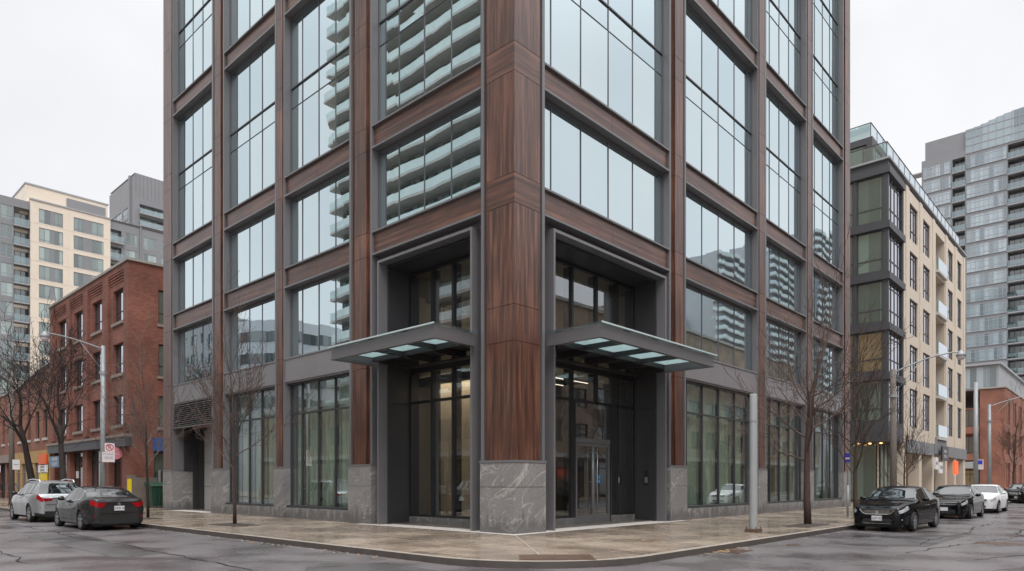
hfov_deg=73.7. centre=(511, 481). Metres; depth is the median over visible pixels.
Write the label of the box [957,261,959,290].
window
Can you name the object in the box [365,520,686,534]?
pavement
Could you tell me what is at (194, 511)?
pavement
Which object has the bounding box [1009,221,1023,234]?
window
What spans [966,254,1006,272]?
window
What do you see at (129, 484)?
bollard
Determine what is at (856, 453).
bare tree
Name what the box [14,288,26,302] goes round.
window
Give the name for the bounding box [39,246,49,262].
window
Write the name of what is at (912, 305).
window
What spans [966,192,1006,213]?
window
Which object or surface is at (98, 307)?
window
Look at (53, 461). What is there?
shop sign
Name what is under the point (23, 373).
window
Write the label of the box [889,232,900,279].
window
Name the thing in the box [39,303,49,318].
window
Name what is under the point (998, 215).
window
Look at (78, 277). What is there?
window
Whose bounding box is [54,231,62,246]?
window
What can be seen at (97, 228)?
window
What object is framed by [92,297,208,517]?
bare tree
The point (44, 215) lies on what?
window
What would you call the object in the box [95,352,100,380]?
window
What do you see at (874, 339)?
window
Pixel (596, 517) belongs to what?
door
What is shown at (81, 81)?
sky
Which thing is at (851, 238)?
window
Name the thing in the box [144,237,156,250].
window
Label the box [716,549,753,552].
drain grate
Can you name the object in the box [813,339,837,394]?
window
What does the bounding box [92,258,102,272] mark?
window
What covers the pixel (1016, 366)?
window
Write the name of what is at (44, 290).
window
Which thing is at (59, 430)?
bare tree
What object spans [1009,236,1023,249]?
window
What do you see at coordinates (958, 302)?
window
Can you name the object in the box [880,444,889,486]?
shop window
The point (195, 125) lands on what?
window
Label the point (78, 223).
window
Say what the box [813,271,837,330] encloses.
window
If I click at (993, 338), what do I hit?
window
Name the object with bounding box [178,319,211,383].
window
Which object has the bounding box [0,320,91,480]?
bare tree
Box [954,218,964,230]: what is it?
window
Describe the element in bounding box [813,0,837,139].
window
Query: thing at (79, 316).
window
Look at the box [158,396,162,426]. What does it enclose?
window
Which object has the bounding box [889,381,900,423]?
window
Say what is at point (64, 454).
shop window
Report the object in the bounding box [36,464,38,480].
shop window
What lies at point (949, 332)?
window
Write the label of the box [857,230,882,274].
window
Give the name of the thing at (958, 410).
window
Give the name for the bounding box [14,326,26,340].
window
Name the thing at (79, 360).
window
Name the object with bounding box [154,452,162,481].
shop window
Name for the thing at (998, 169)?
window
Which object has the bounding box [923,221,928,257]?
window
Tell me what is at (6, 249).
window
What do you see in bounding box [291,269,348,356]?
window
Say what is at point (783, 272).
window
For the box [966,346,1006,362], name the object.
window
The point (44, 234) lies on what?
window
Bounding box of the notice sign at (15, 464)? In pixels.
[12,460,19,469]
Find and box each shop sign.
[38,465,47,472]
[49,456,58,467]
[941,446,948,460]
[953,461,957,473]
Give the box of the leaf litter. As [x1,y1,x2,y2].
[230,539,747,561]
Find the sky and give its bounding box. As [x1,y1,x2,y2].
[0,0,1023,216]
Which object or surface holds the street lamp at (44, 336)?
on the pavement at (512, 547)
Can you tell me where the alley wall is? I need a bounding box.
[126,475,156,506]
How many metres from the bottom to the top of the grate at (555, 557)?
0.038 m
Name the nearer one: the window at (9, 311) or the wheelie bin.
the wheelie bin
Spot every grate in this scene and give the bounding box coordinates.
[519,554,596,559]
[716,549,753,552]
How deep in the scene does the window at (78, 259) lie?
112.05 m
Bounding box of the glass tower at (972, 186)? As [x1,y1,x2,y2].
[912,107,1023,379]
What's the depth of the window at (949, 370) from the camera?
64.35 m
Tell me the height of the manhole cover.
0.009 m
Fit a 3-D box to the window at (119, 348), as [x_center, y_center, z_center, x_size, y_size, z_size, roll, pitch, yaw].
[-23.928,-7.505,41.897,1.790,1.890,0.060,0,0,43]
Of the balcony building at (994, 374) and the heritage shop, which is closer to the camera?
the heritage shop
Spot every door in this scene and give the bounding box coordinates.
[204,430,211,508]
[576,443,592,523]
[593,444,609,522]
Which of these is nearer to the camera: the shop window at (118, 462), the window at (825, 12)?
the window at (825, 12)
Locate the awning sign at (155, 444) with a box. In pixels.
[153,438,162,450]
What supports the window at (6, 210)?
in the apartment building at (11, 216)
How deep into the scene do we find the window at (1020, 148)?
133.13 m
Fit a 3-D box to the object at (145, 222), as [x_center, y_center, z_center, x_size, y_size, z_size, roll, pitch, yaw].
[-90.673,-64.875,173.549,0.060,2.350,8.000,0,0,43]
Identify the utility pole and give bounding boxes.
[8,367,14,504]
[973,382,983,484]
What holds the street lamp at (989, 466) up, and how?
on the pavement at (512, 547)
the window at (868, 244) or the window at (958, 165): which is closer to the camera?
the window at (868, 244)
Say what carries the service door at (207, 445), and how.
in the office building at (513, 266)
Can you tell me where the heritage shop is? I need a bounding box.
[0,362,51,497]
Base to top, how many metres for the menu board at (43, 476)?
0.600 m
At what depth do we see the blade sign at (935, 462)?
57.25 m
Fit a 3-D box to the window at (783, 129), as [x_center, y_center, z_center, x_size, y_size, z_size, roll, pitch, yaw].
[13.718,-15.960,34.821,0.090,6.680,5.290,0,0,43]
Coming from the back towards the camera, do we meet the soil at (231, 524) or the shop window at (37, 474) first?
the shop window at (37, 474)
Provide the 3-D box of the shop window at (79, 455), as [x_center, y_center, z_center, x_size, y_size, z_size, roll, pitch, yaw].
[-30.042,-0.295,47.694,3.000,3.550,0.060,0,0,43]
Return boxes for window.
[1,203,12,219]
[1,223,12,238]
[1,242,12,257]
[1,262,12,276]
[1,281,12,296]
[1,301,12,315]
[1,320,12,334]
[1,340,12,353]
[1,359,12,372]
[1,379,8,392]
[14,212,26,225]
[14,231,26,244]
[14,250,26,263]
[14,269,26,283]
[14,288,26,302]
[14,307,26,321]
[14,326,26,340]
[14,345,26,359]
[14,365,26,378]
[18,470,19,491]
[23,464,25,486]
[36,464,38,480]
[39,208,49,224]
[39,227,49,243]
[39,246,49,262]
[39,265,49,280]
[39,284,49,299]
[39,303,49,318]
[39,322,49,335]
[39,341,49,355]
[54,212,62,227]
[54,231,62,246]
[54,249,62,264]
[54,268,62,283]
[54,287,62,300]
[61,321,65,346]
[61,367,65,390]
[61,409,65,433]
[64,454,66,473]
[74,217,82,232]
[74,235,82,250]
[74,254,82,268]
[74,272,82,286]
[75,452,82,486]
[77,311,82,339]
[77,360,82,384]
[77,405,82,430]
[92,222,102,237]
[92,240,102,254]
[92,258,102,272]
[92,450,99,485]
[95,301,101,331]
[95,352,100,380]
[95,400,100,427]
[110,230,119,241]
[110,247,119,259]
[113,213,120,220]
[114,448,121,486]
[116,290,122,321]
[116,343,122,373]
[116,395,122,424]
[123,208,127,219]
[125,232,137,246]
[125,249,137,258]
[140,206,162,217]
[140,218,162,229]
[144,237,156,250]
[144,254,156,262]
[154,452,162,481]
[158,290,162,323]
[158,344,162,375]
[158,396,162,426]
[178,0,211,95]
[178,89,211,239]
[178,242,211,311]
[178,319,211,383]
[230,0,274,45]
[230,33,274,208]
[230,208,274,289]
[230,296,274,370]
[290,0,348,172]
[291,168,348,264]
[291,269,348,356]
[378,0,480,120]
[378,96,480,227]
[545,0,662,144]
[545,99,662,244]
[686,2,751,206]
[686,189,751,288]
[686,283,751,370]
[713,0,751,43]
[766,0,800,98]
[766,87,800,241]
[766,241,800,312]
[766,318,800,384]
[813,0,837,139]
[813,136,837,267]
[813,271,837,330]
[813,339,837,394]
[815,443,876,500]
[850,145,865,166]
[850,183,852,227]
[850,237,852,275]
[850,286,852,325]
[850,335,852,372]
[850,383,852,421]
[857,175,882,225]
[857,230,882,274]
[857,281,882,324]
[857,331,882,372]
[857,380,882,421]
[874,147,880,159]
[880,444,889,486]
[889,177,900,230]
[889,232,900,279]
[889,282,900,328]
[889,332,900,375]
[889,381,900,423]
[910,205,915,243]
[910,252,915,290]
[910,300,915,336]
[910,345,915,382]
[910,389,915,426]
[923,161,950,179]
[923,176,950,192]
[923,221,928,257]
[923,265,928,301]
[923,310,928,344]
[923,353,928,387]
[923,394,928,430]
[929,190,950,205]
[938,205,950,217]
[948,251,951,281]
[948,290,951,320]
[948,330,951,359]
[948,368,951,397]
[948,404,951,436]
[954,159,964,171]
[954,174,964,186]
[954,189,964,201]
[954,204,964,215]
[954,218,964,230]
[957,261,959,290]
[957,299,959,327]
[957,337,959,364]
[957,373,959,401]
[957,408,959,438]
[958,233,964,244]
[965,366,996,389]
[965,409,978,426]
[965,436,978,452]
[965,470,972,484]
[966,146,1006,168]
[966,161,1006,183]
[966,177,1006,198]
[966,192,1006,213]
[966,207,1006,227]
[966,223,1006,242]
[966,238,1006,257]
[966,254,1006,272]
[966,269,1006,287]
[966,284,1006,302]
[966,300,1006,317]
[966,315,1006,332]
[966,331,1006,347]
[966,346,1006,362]
[1009,143,1023,156]
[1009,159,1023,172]
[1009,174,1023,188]
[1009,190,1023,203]
[1009,205,1023,219]
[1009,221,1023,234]
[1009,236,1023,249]
[1009,252,1023,265]
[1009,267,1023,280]
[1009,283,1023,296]
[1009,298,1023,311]
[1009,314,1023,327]
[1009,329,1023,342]
[1009,345,1023,358]
[1009,360,1023,372]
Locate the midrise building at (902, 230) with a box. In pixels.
[815,122,966,501]
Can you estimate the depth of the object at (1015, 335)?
133.13 m
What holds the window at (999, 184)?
in the glass tower at (972, 186)
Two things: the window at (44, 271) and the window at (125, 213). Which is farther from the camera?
the window at (125, 213)
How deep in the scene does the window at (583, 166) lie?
23.21 m
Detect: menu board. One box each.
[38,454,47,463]
[39,473,47,479]
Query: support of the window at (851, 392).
in the midrise building at (902, 230)
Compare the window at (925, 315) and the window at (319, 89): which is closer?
the window at (319, 89)
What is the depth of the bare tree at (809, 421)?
23.48 m
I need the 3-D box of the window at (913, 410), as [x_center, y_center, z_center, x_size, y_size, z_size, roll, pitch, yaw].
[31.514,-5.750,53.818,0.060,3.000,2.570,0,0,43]
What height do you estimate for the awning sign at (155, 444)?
0.800 m
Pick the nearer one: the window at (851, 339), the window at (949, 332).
the window at (851, 339)
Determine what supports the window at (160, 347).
in the brick building at (108, 306)
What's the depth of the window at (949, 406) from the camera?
64.42 m
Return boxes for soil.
[211,523,258,526]
[782,523,828,526]
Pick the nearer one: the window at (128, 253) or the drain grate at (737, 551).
the drain grate at (737, 551)
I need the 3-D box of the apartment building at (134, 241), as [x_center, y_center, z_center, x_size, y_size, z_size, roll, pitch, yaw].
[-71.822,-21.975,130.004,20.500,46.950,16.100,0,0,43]
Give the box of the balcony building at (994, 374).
[965,361,1023,484]
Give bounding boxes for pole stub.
[745,394,761,532]
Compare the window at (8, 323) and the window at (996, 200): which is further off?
the window at (996, 200)
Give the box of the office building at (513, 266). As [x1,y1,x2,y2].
[163,0,850,533]
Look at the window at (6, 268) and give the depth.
105.26 m
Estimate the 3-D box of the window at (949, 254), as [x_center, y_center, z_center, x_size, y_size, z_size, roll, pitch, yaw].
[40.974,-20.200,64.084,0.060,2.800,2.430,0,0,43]
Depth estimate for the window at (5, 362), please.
105.21 m
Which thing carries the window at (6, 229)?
in the apartment building at (11, 216)
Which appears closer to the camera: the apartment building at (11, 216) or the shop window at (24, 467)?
the shop window at (24, 467)
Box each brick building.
[46,257,211,506]
[979,386,1023,490]
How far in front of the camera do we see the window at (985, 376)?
93.53 m
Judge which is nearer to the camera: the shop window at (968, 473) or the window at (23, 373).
the shop window at (968, 473)
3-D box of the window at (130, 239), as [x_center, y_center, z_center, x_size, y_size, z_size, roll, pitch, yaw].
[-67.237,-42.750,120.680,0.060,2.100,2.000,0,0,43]
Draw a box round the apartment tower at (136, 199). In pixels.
[109,172,162,231]
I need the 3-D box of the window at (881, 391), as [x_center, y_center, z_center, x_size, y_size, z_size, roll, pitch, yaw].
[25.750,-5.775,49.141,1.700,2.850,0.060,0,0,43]
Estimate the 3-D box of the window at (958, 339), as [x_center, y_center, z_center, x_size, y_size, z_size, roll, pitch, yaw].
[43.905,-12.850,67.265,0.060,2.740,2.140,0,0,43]
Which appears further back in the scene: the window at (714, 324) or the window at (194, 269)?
the window at (194, 269)
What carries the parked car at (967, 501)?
on the road at (822, 552)
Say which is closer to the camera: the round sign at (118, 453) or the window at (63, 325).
the round sign at (118, 453)
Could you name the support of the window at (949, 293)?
in the midrise building at (902, 230)
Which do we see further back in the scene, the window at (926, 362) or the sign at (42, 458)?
the window at (926, 362)
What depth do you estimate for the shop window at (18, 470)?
58.50 m
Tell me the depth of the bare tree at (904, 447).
33.83 m
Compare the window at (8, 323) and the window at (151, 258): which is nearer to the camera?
the window at (8, 323)
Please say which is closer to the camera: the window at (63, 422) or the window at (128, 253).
the window at (63, 422)
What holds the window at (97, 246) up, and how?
in the apartment building at (69, 243)
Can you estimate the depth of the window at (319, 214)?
27.02 m
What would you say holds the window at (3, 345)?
in the apartment building at (11, 216)
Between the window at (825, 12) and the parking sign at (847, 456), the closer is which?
the parking sign at (847, 456)
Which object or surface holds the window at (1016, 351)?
in the glass tower at (972, 186)
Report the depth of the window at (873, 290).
49.13 m
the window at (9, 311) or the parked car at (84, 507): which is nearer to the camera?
the parked car at (84, 507)
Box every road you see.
[0,502,1023,570]
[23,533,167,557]
[305,563,437,570]
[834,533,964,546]
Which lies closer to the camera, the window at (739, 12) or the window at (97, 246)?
the window at (739, 12)
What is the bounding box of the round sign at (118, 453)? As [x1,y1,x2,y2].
[115,447,121,458]
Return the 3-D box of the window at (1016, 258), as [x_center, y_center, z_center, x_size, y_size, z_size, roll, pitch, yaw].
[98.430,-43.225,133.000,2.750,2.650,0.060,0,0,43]
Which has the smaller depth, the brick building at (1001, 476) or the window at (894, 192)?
the window at (894, 192)
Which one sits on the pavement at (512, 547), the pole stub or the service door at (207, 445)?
the pole stub
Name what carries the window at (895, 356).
in the midrise building at (902, 230)
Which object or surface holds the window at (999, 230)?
in the glass tower at (972, 186)
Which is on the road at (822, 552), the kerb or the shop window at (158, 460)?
the kerb
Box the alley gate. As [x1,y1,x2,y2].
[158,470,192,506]
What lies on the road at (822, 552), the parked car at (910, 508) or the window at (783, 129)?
the parked car at (910, 508)
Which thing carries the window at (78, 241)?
in the apartment building at (69, 243)
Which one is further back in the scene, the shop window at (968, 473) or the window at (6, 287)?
the window at (6, 287)
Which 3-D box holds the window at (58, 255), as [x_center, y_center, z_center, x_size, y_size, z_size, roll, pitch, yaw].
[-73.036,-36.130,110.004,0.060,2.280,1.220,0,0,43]
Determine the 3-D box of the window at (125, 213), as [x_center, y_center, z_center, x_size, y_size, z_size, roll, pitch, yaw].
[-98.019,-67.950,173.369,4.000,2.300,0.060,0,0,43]
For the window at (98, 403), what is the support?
in the brick building at (108, 306)
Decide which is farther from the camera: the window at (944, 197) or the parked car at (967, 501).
the window at (944, 197)
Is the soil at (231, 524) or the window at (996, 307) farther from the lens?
the window at (996, 307)
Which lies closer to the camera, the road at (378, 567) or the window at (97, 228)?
the road at (378, 567)
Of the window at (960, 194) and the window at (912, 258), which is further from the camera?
the window at (960, 194)
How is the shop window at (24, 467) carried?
in the heritage shop
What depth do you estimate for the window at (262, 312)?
30.70 m
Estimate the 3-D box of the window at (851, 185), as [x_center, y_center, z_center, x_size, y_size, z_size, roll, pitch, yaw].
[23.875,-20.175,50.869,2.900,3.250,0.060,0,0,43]
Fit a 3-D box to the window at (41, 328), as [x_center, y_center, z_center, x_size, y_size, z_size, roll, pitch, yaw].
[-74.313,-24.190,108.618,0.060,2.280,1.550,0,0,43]
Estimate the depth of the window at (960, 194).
139.52 m
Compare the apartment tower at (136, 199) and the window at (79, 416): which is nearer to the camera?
the window at (79, 416)
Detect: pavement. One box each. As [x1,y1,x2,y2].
[0,498,858,559]
[173,510,210,512]
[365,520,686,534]
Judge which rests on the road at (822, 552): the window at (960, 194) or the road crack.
the road crack
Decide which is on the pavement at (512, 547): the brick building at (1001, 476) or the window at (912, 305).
the brick building at (1001, 476)
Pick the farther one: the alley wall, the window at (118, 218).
the window at (118, 218)
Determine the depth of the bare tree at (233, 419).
23.30 m
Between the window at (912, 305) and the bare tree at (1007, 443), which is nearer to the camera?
the window at (912, 305)
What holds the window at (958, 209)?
in the glass tower at (972, 186)
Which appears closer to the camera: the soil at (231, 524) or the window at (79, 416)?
the soil at (231, 524)
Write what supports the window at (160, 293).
in the brick building at (108, 306)
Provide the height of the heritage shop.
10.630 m
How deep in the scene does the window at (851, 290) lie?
49.99 m
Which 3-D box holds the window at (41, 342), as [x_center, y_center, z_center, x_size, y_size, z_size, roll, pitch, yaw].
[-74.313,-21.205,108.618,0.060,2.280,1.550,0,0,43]
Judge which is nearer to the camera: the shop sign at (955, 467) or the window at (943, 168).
the shop sign at (955, 467)
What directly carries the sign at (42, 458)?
attached to the heritage shop
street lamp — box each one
[39,331,106,485]
[888,350,965,485]
[986,396,1023,484]
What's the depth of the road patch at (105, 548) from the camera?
17.43 m
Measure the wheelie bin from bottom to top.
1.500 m
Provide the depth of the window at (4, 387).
105.11 m
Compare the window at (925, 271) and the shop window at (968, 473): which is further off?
the shop window at (968, 473)
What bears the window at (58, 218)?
in the apartment building at (69, 243)
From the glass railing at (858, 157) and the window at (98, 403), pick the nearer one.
the window at (98, 403)
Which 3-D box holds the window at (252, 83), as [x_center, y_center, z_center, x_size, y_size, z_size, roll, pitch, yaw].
[-11.547,-15.960,30.674,4.770,6.680,0.090,0,0,43]
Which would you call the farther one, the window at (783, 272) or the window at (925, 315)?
the window at (925, 315)
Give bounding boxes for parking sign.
[102,443,114,461]
[844,452,850,516]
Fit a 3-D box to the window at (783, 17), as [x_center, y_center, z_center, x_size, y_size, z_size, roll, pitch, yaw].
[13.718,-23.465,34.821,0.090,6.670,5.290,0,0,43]
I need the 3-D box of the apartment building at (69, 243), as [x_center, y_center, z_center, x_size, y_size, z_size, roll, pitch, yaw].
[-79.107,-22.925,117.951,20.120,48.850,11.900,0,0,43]
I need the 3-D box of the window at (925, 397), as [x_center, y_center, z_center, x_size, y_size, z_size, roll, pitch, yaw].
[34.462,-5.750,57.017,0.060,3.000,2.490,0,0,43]
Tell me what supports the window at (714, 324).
in the office building at (513, 266)
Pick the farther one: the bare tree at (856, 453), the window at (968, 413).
the window at (968, 413)
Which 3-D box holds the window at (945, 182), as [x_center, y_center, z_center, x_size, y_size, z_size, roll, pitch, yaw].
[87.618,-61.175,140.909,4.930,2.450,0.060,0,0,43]
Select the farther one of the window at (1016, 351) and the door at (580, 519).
the window at (1016, 351)
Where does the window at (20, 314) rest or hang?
in the apartment building at (11, 216)
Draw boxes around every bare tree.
[0,291,153,480]
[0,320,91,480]
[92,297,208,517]
[166,246,319,523]
[715,217,914,523]
[797,288,912,514]
[863,381,931,485]
[992,367,1023,483]
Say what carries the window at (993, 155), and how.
in the glass tower at (972, 186)
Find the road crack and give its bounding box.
[0,523,1022,570]
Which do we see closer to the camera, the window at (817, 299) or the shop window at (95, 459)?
the window at (817, 299)
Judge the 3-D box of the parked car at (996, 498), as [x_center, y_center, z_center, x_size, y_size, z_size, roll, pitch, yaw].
[25.778,0.887,37.365,2.182,1.485,4.776,0,0,43]
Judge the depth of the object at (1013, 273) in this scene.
133.13 m
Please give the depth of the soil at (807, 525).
23.28 m
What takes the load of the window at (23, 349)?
in the apartment building at (11, 216)
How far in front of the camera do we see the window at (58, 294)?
109.99 m
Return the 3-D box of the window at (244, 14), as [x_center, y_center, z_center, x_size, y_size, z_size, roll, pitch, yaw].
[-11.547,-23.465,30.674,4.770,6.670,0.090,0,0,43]
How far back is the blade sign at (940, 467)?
59.12 m
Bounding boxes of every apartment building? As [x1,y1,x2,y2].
[0,195,29,395]
[12,182,110,383]
[110,219,162,266]
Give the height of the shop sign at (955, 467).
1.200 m
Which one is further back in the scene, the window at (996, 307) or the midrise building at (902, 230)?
the window at (996, 307)
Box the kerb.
[0,501,1017,568]
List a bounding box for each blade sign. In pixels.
[934,457,937,468]
[938,462,942,472]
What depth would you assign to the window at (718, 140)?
29.60 m
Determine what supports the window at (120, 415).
in the brick building at (108, 306)
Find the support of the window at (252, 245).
in the office building at (513, 266)
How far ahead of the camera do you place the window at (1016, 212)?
133.13 m
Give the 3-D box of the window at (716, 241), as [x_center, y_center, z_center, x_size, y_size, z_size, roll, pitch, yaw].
[8.933,-10.320,29.636,0.080,2.920,6.840,0,0,43]
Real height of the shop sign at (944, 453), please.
1.250 m
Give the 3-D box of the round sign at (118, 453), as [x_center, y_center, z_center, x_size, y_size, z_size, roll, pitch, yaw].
[-23.755,-1.700,40.935,0.088,0.736,1.060,0,0,43]
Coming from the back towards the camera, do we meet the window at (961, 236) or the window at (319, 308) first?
the window at (961, 236)
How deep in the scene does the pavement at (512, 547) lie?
19.43 m
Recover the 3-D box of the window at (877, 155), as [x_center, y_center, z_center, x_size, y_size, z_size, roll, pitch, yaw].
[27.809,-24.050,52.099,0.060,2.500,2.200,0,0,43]
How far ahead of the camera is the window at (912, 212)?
53.96 m
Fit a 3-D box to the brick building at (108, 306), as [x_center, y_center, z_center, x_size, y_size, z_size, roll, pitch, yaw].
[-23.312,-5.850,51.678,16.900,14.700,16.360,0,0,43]
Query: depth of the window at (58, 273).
109.99 m
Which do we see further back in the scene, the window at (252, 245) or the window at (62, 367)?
the window at (62, 367)
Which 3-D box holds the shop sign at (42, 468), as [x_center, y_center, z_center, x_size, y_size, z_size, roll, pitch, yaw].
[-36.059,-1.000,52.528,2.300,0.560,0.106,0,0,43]
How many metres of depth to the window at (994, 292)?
135.16 m
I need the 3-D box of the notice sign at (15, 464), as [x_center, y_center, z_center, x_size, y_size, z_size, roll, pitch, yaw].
[-32.433,-1.125,44.689,0.056,0.650,0.400,0,0,43]
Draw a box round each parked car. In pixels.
[10,479,77,521]
[54,486,143,529]
[854,486,939,530]
[932,485,983,518]
[972,484,1007,512]
[1004,484,1022,500]
[1016,484,1023,502]
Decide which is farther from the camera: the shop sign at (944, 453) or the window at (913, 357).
the shop sign at (944, 453)
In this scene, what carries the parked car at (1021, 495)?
on the road at (822, 552)
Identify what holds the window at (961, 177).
in the glass tower at (972, 186)
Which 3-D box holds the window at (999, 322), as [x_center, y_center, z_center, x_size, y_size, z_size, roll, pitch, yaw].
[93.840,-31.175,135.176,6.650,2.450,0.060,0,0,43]
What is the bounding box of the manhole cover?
[975,541,1019,544]
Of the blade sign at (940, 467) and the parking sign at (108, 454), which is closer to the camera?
the parking sign at (108, 454)
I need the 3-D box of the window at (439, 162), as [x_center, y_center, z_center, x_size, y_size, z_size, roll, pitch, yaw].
[-2.724,-10.320,22.551,5.475,2.920,0.080,0,0,43]
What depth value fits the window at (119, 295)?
42.21 m
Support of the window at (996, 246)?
in the glass tower at (972, 186)
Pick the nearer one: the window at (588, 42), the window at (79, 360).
the window at (588, 42)
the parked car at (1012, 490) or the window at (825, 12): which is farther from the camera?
the parked car at (1012, 490)
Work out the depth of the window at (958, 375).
67.48 m
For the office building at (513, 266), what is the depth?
26.52 m
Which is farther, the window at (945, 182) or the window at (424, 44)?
the window at (945, 182)
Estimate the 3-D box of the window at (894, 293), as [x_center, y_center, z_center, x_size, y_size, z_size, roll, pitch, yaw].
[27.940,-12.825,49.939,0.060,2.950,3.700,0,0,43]
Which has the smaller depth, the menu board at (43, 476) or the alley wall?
the alley wall
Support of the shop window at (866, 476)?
in the midrise building at (902, 230)
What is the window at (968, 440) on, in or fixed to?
in the balcony building at (994, 374)
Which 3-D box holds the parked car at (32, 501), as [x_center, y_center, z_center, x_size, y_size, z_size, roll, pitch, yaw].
[-19.977,0.748,29.269,4.784,1.765,2.223,0,0,42]
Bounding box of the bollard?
[127,479,131,492]
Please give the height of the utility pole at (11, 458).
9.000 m
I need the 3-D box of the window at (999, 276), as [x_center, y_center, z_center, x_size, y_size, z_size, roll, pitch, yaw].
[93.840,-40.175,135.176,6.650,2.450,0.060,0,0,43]
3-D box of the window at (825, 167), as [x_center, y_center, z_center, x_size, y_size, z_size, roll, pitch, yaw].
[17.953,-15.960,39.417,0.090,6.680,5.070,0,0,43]
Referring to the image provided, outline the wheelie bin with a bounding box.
[144,482,164,507]
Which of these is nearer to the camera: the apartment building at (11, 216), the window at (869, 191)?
the window at (869, 191)

